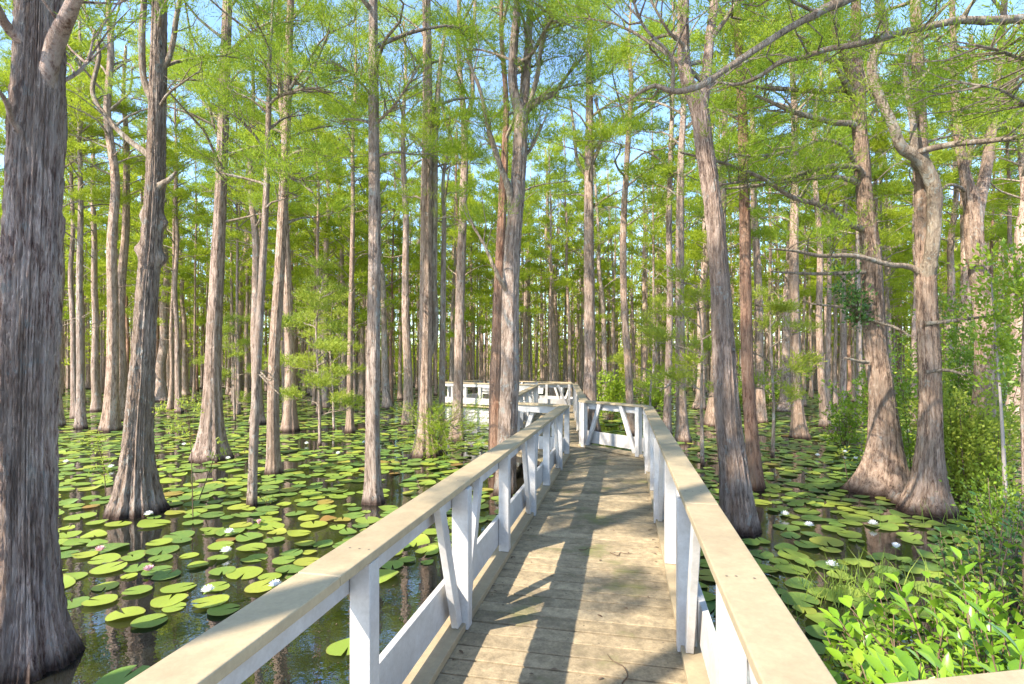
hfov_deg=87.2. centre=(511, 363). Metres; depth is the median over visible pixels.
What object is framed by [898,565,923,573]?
lily pad
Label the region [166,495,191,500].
lily pad
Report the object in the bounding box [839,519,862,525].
lily pad
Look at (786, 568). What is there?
lily pad
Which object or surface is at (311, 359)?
young cypress
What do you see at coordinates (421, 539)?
lily pad
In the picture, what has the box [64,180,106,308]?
cypress tree
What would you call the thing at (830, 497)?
lily pad
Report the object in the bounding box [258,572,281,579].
lily pad
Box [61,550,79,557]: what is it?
lily pad
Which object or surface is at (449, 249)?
cypress tree
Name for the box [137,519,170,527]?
lily pad
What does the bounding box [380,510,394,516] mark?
lily pad
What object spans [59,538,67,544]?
lily pad
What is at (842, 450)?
sapling
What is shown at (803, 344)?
cypress tree
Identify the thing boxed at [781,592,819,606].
lily pad
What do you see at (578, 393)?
railing
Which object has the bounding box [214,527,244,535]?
lily pad
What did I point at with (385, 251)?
cypress tree
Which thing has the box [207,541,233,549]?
lily pad
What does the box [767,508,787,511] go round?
lily pad
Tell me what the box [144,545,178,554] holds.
lily pad
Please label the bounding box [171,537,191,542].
lily pad
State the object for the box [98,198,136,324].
cypress tree
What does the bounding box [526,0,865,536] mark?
cypress tree
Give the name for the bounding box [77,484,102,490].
lily pad
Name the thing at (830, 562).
water lily
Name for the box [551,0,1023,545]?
cypress tree
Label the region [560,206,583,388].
cypress tree
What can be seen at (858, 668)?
shrub
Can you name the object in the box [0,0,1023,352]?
sky
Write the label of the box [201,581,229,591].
lily pad
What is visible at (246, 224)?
cypress tree
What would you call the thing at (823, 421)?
slender cypress
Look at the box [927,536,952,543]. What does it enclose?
lily pad
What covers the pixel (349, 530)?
lily pad
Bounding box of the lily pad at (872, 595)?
[862,588,889,599]
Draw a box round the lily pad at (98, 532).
[80,529,106,537]
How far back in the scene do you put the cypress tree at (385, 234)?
49.88 m
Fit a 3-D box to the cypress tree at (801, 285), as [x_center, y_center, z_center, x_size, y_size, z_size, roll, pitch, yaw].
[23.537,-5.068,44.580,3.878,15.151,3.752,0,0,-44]
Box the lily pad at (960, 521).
[947,519,967,524]
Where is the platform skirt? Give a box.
[445,406,488,421]
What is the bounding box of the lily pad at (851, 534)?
[837,530,861,537]
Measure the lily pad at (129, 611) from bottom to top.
0.043 m
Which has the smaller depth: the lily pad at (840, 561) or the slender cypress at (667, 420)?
the lily pad at (840, 561)
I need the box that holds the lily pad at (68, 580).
[63,574,75,587]
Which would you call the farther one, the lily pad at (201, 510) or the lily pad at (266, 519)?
the lily pad at (201, 510)
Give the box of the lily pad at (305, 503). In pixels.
[296,500,316,505]
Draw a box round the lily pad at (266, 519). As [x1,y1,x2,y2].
[262,517,281,522]
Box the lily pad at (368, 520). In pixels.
[355,516,378,523]
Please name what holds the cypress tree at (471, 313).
on the water
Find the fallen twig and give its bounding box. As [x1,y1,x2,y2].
[607,654,627,683]
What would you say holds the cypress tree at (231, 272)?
on the water
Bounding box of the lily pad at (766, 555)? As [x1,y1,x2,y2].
[749,550,773,558]
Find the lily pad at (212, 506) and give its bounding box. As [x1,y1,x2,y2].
[203,504,222,508]
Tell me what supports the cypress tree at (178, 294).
on the water
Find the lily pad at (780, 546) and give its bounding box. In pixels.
[774,542,797,550]
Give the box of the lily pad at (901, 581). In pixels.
[885,577,910,584]
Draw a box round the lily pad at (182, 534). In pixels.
[162,530,194,538]
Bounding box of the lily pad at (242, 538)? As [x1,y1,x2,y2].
[235,532,262,541]
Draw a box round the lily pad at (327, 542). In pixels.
[312,539,332,546]
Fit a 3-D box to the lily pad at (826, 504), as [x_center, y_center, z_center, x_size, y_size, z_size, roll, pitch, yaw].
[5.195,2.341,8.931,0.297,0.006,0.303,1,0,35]
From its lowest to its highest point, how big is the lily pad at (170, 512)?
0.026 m
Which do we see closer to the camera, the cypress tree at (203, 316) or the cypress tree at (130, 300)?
the cypress tree at (130, 300)
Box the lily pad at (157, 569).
[141,565,171,575]
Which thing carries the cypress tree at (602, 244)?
on the water
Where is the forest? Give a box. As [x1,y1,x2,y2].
[61,149,1017,394]
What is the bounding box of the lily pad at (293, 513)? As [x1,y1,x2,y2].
[285,511,306,515]
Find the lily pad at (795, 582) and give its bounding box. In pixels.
[784,576,814,589]
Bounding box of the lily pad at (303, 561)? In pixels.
[293,557,318,565]
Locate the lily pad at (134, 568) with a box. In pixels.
[123,563,151,571]
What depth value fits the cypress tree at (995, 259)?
30.85 m
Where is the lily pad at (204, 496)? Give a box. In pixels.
[193,493,214,498]
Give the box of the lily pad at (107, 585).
[91,581,119,590]
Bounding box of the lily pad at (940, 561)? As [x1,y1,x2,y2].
[932,559,965,569]
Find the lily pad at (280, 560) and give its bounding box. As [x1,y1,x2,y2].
[272,556,294,563]
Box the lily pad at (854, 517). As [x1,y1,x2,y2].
[842,513,872,521]
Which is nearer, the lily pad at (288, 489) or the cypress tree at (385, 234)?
the lily pad at (288, 489)
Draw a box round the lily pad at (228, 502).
[221,501,240,504]
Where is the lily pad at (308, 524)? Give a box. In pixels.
[300,521,327,527]
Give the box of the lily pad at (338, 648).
[326,638,349,655]
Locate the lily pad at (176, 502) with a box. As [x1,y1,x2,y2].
[167,500,183,505]
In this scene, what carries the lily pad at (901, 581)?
on the water
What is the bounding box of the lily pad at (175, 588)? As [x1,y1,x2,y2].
[160,582,196,592]
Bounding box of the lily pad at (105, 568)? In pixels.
[89,561,126,573]
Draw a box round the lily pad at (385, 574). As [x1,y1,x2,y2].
[379,569,398,582]
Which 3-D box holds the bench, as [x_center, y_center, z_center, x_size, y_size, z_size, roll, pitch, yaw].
[-0.176,1.314,23.226,3.400,0.848,0.570,0,0,38]
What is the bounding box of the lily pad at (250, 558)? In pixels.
[240,554,267,561]
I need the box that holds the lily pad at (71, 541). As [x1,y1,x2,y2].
[62,538,90,545]
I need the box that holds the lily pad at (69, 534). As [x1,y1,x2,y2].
[59,531,81,537]
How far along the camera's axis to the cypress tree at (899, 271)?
27.03 m
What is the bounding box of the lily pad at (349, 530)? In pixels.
[339,528,356,533]
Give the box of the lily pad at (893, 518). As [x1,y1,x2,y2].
[872,515,905,522]
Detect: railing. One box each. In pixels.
[125,405,569,683]
[445,380,484,403]
[445,382,538,407]
[486,380,573,399]
[517,402,566,454]
[518,385,538,429]
[538,383,572,407]
[573,384,587,443]
[578,400,648,457]
[643,406,836,683]
[886,669,1023,683]
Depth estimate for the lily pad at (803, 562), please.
6.33 m
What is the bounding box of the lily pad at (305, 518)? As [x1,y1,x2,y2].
[298,515,318,520]
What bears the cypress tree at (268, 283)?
on the water
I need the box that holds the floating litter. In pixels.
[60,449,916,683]
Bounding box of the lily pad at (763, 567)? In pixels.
[757,563,778,572]
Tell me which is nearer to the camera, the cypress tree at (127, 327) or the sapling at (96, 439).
the sapling at (96, 439)
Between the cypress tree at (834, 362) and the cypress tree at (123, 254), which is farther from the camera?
the cypress tree at (834, 362)
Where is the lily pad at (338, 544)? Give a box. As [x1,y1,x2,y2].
[332,541,345,547]
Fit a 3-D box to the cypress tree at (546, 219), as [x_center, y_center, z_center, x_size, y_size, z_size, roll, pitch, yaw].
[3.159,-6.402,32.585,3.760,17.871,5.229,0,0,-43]
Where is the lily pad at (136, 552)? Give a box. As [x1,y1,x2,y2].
[127,550,144,554]
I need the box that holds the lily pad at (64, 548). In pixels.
[60,546,71,549]
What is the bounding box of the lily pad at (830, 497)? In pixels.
[817,495,839,499]
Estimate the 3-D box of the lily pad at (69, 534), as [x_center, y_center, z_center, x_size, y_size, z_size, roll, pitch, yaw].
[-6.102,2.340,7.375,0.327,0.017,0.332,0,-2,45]
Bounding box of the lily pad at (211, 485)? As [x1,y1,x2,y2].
[202,483,224,488]
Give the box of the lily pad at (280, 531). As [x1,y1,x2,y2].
[267,528,286,533]
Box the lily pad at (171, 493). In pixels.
[164,491,183,495]
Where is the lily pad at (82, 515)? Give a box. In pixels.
[63,512,96,519]
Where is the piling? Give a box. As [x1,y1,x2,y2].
[747,660,750,683]
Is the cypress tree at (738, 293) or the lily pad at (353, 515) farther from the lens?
the cypress tree at (738, 293)
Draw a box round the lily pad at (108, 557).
[88,553,120,563]
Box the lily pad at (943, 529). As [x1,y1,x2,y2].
[934,527,963,532]
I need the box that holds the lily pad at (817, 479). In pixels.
[805,477,828,481]
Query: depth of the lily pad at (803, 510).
8.52 m
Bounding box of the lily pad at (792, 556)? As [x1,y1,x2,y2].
[778,548,808,559]
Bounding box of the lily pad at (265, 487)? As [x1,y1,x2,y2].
[258,485,278,489]
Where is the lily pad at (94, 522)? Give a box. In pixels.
[86,519,108,524]
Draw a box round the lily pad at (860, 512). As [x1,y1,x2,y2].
[854,510,878,515]
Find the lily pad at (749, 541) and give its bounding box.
[741,538,759,544]
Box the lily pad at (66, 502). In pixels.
[59,499,77,505]
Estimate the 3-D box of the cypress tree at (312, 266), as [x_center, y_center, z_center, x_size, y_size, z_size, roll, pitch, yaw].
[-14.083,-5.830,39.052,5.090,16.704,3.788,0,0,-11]
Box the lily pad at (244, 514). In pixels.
[231,512,251,516]
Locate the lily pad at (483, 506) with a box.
[480,504,488,508]
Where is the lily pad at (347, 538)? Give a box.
[342,535,355,540]
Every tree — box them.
[0,0,211,431]
[0,0,228,683]
[0,4,147,428]
[0,15,145,426]
[0,20,120,418]
[0,27,11,144]
[0,38,83,239]
[0,151,106,320]
[5,0,277,519]
[63,53,143,410]
[63,154,106,294]
[63,178,105,394]
[64,82,108,402]
[64,133,103,331]
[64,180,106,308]
[65,24,203,420]
[67,227,106,350]
[81,0,342,462]
[83,134,139,310]
[84,164,162,382]
[84,198,119,393]
[88,119,199,325]
[97,115,182,290]
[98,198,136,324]
[100,152,210,401]
[101,177,139,346]
[104,151,184,344]
[118,73,215,412]
[127,166,192,368]
[129,105,213,409]
[129,162,187,392]
[159,187,208,395]
[166,42,327,424]
[166,107,228,402]
[168,216,188,313]
[169,221,199,304]
[177,201,210,390]
[178,177,251,399]
[179,223,202,383]
[184,208,225,391]
[188,45,277,414]
[196,126,268,403]
[199,251,245,387]
[203,0,350,431]
[204,161,276,395]
[213,108,272,406]
[223,196,250,309]
[224,127,276,400]
[225,210,272,346]
[225,239,251,388]
[227,101,291,405]
[233,256,250,388]
[234,54,338,415]
[244,220,276,391]
[245,105,316,341]
[249,209,294,336]
[249,219,298,389]
[265,164,323,334]
[265,188,319,343]
[268,126,368,408]
[272,48,363,414]
[291,0,422,432]
[291,92,346,405]
[291,200,313,389]
[293,165,322,385]
[293,181,347,396]
[293,202,333,392]
[293,248,308,384]
[298,163,347,397]
[303,134,389,403]
[307,100,392,409]
[310,141,381,405]
[325,56,440,408]
[326,0,549,458]
[329,217,359,340]
[332,186,357,335]
[333,164,391,398]
[336,109,419,401]
[336,215,389,343]
[339,0,469,424]
[344,136,397,396]
[347,133,395,283]
[349,193,398,335]
[362,155,419,403]
[364,123,420,399]
[380,251,410,350]
[381,211,401,371]
[384,177,439,327]
[392,125,453,293]
[401,178,438,369]
[401,218,416,330]
[406,0,520,441]
[409,121,494,340]
[410,194,450,327]
[410,251,439,350]
[413,181,451,394]
[417,120,488,394]
[419,0,591,450]
[425,0,624,495]
[437,172,492,380]
[437,186,479,380]
[437,188,479,330]
[437,195,473,307]
[439,198,478,336]
[446,137,495,393]
[448,164,485,390]
[467,108,536,336]
[467,243,490,387]
[469,145,536,324]
[470,107,528,255]
[477,192,535,304]
[481,106,553,312]
[484,215,528,341]
[487,181,561,380]
[488,135,549,318]
[519,0,680,431]
[519,211,545,380]
[519,221,540,380]
[520,139,578,395]
[521,134,579,395]
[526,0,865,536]
[531,195,581,319]
[534,113,609,396]
[547,141,619,392]
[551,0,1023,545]
[557,120,647,395]
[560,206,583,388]
[561,141,610,390]
[567,165,618,343]
[580,212,611,327]
[582,158,620,389]
[594,206,629,369]
[595,239,621,350]
[595,242,634,370]
[603,160,674,399]
[605,0,771,442]
[606,216,641,331]
[627,69,685,407]
[628,188,674,391]
[633,208,689,386]
[639,137,701,402]
[642,3,780,426]
[642,92,771,408]
[648,157,707,330]
[648,212,675,347]
[650,194,699,395]
[655,170,699,290]
[662,0,959,496]
[672,116,738,399]
[673,170,710,393]
[675,0,834,423]
[684,89,756,263]
[686,49,787,414]
[726,155,752,299]
[726,166,773,390]
[726,175,737,301]
[728,115,842,412]
[730,132,801,397]
[734,228,763,331]
[735,1,894,438]
[751,184,806,387]
[761,187,806,390]
[763,0,1023,518]
[776,173,837,395]
[777,185,824,397]
[777,217,813,330]
[782,46,880,415]
[782,61,842,406]
[783,57,898,415]
[798,0,1023,503]
[799,36,946,425]
[799,115,878,405]
[799,168,847,353]
[799,188,854,370]
[800,186,854,395]
[800,270,822,386]
[802,205,854,392]
[812,233,849,393]
[814,198,862,393]
[823,172,890,401]
[824,13,942,421]
[833,272,894,394]
[839,198,901,395]
[847,96,912,316]
[847,100,913,363]
[848,77,911,280]
[867,23,980,425]
[878,175,911,362]
[879,24,1023,410]
[882,175,958,395]
[882,200,913,375]
[883,62,1017,401]
[884,181,907,300]
[884,200,911,337]
[887,141,960,344]
[889,151,959,296]
[890,206,913,388]
[903,204,913,378]
[908,214,959,341]
[912,212,959,345]
[929,46,1023,421]
[938,208,960,327]
[940,35,1023,352]
[942,96,1018,328]
[946,220,1023,524]
[956,142,1013,287]
[956,206,1014,346]
[981,142,1018,395]
[984,131,1019,267]
[985,196,1018,394]
[986,141,1019,334]
[993,206,1017,332]
[996,182,1018,246]
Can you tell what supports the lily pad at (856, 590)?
on the water
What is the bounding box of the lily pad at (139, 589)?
[121,585,152,594]
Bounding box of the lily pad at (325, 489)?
[318,488,338,490]
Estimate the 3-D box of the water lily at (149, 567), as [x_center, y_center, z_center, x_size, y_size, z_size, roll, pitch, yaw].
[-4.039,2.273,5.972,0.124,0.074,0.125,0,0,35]
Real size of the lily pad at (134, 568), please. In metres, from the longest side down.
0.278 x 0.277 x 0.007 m
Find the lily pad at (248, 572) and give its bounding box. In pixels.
[225,566,262,578]
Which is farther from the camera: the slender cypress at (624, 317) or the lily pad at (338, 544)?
the slender cypress at (624, 317)
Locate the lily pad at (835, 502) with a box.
[826,500,850,504]
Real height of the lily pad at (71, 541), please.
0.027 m
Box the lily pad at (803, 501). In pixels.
[795,499,815,503]
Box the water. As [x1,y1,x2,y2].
[24,372,1021,683]
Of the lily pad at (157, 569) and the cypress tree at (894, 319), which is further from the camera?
the cypress tree at (894, 319)
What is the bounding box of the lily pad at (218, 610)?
[207,603,240,615]
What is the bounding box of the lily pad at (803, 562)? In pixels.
[794,558,815,566]
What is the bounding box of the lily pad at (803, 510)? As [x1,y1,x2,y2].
[793,507,820,513]
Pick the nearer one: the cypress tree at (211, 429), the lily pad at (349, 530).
the lily pad at (349, 530)
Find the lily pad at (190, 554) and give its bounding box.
[180,552,198,557]
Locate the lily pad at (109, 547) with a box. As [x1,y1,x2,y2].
[90,543,128,554]
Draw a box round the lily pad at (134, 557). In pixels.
[121,553,144,560]
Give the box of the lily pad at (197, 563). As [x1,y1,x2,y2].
[187,561,208,567]
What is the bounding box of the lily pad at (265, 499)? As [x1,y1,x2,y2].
[258,497,276,503]
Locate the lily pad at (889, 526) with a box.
[864,522,898,530]
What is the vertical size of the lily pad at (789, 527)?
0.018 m
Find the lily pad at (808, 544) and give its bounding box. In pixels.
[794,540,822,547]
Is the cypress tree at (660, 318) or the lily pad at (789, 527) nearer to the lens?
the lily pad at (789, 527)
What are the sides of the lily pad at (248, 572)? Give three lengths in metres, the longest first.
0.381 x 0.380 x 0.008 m
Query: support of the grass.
on the water
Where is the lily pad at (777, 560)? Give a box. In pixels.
[769,558,788,563]
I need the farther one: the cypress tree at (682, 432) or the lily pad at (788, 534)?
the cypress tree at (682, 432)
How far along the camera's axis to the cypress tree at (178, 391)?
25.81 m
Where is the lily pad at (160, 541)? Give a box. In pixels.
[145,538,172,545]
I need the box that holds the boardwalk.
[434,404,686,683]
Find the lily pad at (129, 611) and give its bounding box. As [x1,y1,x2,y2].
[105,606,145,620]
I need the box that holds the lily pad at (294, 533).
[287,530,310,536]
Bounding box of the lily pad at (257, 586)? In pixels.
[244,579,273,592]
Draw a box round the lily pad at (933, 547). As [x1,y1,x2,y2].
[930,545,952,552]
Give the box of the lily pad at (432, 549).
[415,544,438,554]
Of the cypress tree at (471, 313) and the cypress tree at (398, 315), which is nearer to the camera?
the cypress tree at (471, 313)
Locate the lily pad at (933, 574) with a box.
[926,570,943,577]
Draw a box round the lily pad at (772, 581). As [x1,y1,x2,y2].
[767,577,777,585]
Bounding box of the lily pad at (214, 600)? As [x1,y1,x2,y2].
[191,594,229,607]
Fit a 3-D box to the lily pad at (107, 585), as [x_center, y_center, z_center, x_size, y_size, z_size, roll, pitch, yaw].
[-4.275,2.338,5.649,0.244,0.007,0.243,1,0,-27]
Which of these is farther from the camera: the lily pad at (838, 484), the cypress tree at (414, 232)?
the cypress tree at (414, 232)
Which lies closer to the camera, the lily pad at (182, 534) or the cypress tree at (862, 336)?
the lily pad at (182, 534)
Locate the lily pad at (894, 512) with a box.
[889,509,909,516]
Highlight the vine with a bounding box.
[823,261,878,333]
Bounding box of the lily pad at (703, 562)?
[700,559,708,566]
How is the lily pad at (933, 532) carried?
on the water
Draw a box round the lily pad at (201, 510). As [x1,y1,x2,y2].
[184,508,206,513]
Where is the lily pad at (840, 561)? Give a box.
[831,559,849,564]
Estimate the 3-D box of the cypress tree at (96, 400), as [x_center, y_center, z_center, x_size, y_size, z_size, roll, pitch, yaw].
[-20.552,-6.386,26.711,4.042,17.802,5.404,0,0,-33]
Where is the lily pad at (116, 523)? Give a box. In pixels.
[104,521,131,525]
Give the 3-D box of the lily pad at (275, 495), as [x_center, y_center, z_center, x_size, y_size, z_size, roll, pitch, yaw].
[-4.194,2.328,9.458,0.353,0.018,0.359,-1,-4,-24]
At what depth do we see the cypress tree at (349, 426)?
18.34 m
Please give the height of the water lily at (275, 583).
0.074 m
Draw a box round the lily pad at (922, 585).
[913,581,949,597]
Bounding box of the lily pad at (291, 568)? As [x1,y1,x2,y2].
[275,564,304,572]
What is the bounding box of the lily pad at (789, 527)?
[772,524,799,530]
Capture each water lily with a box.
[95,545,105,552]
[143,511,152,515]
[143,564,154,572]
[201,584,213,593]
[220,546,230,553]
[225,528,233,533]
[268,579,281,587]
[804,521,813,526]
[826,560,838,567]
[868,520,876,524]
[891,542,900,549]
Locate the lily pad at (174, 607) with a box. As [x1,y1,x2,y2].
[162,602,185,611]
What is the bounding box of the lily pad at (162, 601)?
[150,593,188,607]
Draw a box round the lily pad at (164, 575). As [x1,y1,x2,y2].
[151,569,180,579]
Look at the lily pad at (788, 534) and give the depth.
7.34 m
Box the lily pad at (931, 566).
[909,560,947,570]
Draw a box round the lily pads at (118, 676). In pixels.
[58,384,1020,683]
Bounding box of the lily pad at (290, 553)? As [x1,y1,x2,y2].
[279,549,302,556]
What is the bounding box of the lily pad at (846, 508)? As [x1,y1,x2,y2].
[837,506,855,510]
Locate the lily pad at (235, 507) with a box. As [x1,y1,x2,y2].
[227,504,249,509]
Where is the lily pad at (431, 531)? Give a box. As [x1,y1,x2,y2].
[422,528,436,534]
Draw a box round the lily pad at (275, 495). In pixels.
[264,494,283,497]
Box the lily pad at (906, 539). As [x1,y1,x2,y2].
[900,537,923,543]
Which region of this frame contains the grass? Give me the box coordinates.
[765,488,1013,635]
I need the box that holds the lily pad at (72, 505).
[63,503,84,507]
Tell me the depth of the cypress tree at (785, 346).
26.22 m
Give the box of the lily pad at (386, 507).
[378,505,397,510]
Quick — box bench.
[482,387,543,398]
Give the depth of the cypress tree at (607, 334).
47.75 m
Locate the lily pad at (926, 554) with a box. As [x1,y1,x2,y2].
[916,549,942,558]
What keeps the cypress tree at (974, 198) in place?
in the water
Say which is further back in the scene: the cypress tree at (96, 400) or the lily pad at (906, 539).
the cypress tree at (96, 400)
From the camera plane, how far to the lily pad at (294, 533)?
7.38 m
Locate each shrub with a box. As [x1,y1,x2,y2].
[596,357,635,416]
[634,360,675,409]
[705,376,742,407]
[737,360,813,405]
[810,376,867,445]
[818,546,1023,683]
[821,309,1016,470]
[821,636,903,683]
[829,646,954,683]
[849,331,917,441]
[862,618,1023,682]
[892,362,1020,507]
[903,280,1020,458]
[927,489,1023,637]
[927,513,1023,673]
[934,445,1023,551]
[937,277,1022,445]
[990,649,1023,671]
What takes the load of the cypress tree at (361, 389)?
on the water
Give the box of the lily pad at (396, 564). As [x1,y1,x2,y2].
[381,560,403,568]
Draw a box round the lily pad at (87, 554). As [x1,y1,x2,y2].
[71,551,97,557]
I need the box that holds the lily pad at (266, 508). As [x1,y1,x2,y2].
[255,505,278,511]
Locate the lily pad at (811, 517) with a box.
[800,514,825,520]
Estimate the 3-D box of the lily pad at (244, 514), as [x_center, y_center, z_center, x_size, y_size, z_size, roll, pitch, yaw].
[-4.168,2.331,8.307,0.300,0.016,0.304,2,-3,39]
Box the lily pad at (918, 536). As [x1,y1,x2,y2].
[896,532,921,539]
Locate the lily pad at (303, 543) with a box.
[294,540,315,545]
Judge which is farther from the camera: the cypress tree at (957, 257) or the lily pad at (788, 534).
the cypress tree at (957, 257)
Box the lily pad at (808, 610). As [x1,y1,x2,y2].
[792,605,816,613]
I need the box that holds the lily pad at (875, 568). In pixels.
[872,565,902,573]
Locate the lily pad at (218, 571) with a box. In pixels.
[208,566,235,574]
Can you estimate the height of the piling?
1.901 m
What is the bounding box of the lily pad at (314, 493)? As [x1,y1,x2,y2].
[301,491,321,495]
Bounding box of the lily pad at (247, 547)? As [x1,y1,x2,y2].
[236,543,266,550]
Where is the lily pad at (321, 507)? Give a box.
[313,504,336,510]
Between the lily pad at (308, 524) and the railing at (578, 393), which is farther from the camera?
the railing at (578, 393)
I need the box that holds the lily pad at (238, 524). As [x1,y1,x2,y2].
[229,522,251,527]
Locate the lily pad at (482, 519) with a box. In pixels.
[479,516,487,522]
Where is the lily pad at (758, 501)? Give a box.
[754,499,771,504]
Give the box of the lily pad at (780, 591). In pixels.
[773,587,787,593]
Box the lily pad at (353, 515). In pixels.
[342,512,364,518]
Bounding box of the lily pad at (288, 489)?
[280,487,300,491]
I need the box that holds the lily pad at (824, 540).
[809,536,843,546]
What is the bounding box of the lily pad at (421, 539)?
[409,534,429,546]
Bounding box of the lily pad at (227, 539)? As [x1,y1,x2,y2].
[216,537,234,541]
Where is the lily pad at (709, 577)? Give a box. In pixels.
[699,569,714,581]
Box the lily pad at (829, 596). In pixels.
[808,587,841,602]
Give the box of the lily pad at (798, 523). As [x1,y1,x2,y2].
[791,521,804,524]
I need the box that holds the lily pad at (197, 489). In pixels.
[194,487,214,492]
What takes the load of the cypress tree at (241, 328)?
on the water
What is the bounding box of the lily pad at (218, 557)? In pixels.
[207,555,228,559]
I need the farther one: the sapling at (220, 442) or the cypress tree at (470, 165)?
the cypress tree at (470, 165)
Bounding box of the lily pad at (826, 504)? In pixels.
[816,502,834,506]
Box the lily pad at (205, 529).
[200,527,223,531]
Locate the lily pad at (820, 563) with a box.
[814,560,848,570]
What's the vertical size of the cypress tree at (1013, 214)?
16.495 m
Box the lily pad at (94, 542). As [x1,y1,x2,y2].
[86,539,107,546]
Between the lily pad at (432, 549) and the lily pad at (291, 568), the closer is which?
the lily pad at (291, 568)
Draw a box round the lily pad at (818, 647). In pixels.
[808,639,826,653]
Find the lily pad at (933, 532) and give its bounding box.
[927,530,960,537]
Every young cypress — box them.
[189,312,266,419]
[262,254,365,444]
[288,290,365,429]
[607,293,685,405]
[634,258,755,464]
[734,284,826,457]
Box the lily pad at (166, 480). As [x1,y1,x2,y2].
[160,478,181,482]
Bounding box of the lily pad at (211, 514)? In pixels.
[199,511,224,517]
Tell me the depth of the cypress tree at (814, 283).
34.99 m
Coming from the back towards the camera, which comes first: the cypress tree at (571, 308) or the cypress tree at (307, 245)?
the cypress tree at (571, 308)
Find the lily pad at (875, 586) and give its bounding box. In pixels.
[860,578,888,587]
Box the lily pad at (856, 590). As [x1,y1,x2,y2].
[831,585,864,596]
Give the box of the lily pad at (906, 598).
[883,589,914,601]
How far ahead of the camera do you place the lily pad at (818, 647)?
4.45 m
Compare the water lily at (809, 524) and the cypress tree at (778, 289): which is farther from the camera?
the cypress tree at (778, 289)
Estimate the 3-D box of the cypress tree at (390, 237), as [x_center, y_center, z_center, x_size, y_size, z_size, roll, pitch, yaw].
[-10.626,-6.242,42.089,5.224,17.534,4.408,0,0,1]
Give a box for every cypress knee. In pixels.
[885,489,898,501]
[891,493,900,504]
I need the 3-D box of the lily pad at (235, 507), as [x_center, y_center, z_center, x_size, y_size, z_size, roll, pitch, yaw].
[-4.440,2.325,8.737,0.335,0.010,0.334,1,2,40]
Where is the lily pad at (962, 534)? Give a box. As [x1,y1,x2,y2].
[953,531,980,539]
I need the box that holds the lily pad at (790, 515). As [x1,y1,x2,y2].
[780,513,799,518]
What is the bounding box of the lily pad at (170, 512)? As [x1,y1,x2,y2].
[164,510,185,514]
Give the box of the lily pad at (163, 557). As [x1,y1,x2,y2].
[148,554,172,561]
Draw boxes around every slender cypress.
[179,0,385,506]
[187,0,387,474]
[279,0,512,505]
[379,96,491,462]
[554,0,693,434]
[589,0,758,434]
[649,0,862,490]
[762,11,897,427]
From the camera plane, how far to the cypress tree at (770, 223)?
33.86 m
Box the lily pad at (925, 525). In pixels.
[909,523,931,527]
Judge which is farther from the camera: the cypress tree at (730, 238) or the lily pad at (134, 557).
the cypress tree at (730, 238)
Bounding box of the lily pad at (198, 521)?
[182,519,203,524]
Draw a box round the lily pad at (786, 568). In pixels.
[773,563,808,574]
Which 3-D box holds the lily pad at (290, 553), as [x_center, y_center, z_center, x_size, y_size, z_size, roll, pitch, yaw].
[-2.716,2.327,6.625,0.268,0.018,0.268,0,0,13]
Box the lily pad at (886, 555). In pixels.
[872,552,896,559]
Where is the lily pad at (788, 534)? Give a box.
[780,531,800,538]
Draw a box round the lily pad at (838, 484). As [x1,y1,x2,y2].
[824,482,844,485]
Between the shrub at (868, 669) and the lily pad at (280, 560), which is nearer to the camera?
the shrub at (868, 669)
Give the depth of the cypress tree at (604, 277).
34.50 m
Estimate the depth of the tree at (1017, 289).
7.95 m
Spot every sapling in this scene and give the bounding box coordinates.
[80,431,113,492]
[151,399,203,517]
[175,390,198,409]
[199,437,232,499]
[258,495,275,503]
[835,446,854,489]
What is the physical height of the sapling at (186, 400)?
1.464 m
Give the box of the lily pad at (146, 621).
[130,613,167,627]
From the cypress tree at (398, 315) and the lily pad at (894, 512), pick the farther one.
the cypress tree at (398, 315)
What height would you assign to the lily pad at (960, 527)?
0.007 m
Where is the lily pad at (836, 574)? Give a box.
[826,569,853,579]
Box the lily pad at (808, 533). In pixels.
[801,531,821,536]
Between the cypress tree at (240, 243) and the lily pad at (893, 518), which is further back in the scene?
the cypress tree at (240, 243)
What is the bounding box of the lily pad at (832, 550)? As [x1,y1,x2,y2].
[819,546,841,552]
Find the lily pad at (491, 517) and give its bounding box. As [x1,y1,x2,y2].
[485,515,496,520]
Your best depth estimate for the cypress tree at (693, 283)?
36.04 m
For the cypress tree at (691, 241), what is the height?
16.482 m
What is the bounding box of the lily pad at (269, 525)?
[258,521,284,529]
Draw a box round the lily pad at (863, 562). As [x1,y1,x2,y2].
[843,558,874,566]
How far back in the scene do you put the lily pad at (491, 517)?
8.16 m
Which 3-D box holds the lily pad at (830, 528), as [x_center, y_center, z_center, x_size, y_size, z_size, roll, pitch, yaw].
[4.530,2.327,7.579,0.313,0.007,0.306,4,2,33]
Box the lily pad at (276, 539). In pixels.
[263,536,284,542]
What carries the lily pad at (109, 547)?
on the water
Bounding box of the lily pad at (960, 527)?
[940,524,968,530]
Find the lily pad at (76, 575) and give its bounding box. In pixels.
[63,572,87,579]
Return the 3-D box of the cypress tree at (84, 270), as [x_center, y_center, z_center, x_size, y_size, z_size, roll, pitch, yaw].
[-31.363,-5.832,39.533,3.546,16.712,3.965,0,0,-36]
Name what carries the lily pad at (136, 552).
on the water
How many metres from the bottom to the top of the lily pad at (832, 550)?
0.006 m
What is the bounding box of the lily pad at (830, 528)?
[821,525,844,532]
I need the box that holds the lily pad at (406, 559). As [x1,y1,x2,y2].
[398,556,415,561]
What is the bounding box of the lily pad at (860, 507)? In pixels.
[850,506,870,508]
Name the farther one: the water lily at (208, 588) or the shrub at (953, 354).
the shrub at (953, 354)
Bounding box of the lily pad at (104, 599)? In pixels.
[81,594,117,605]

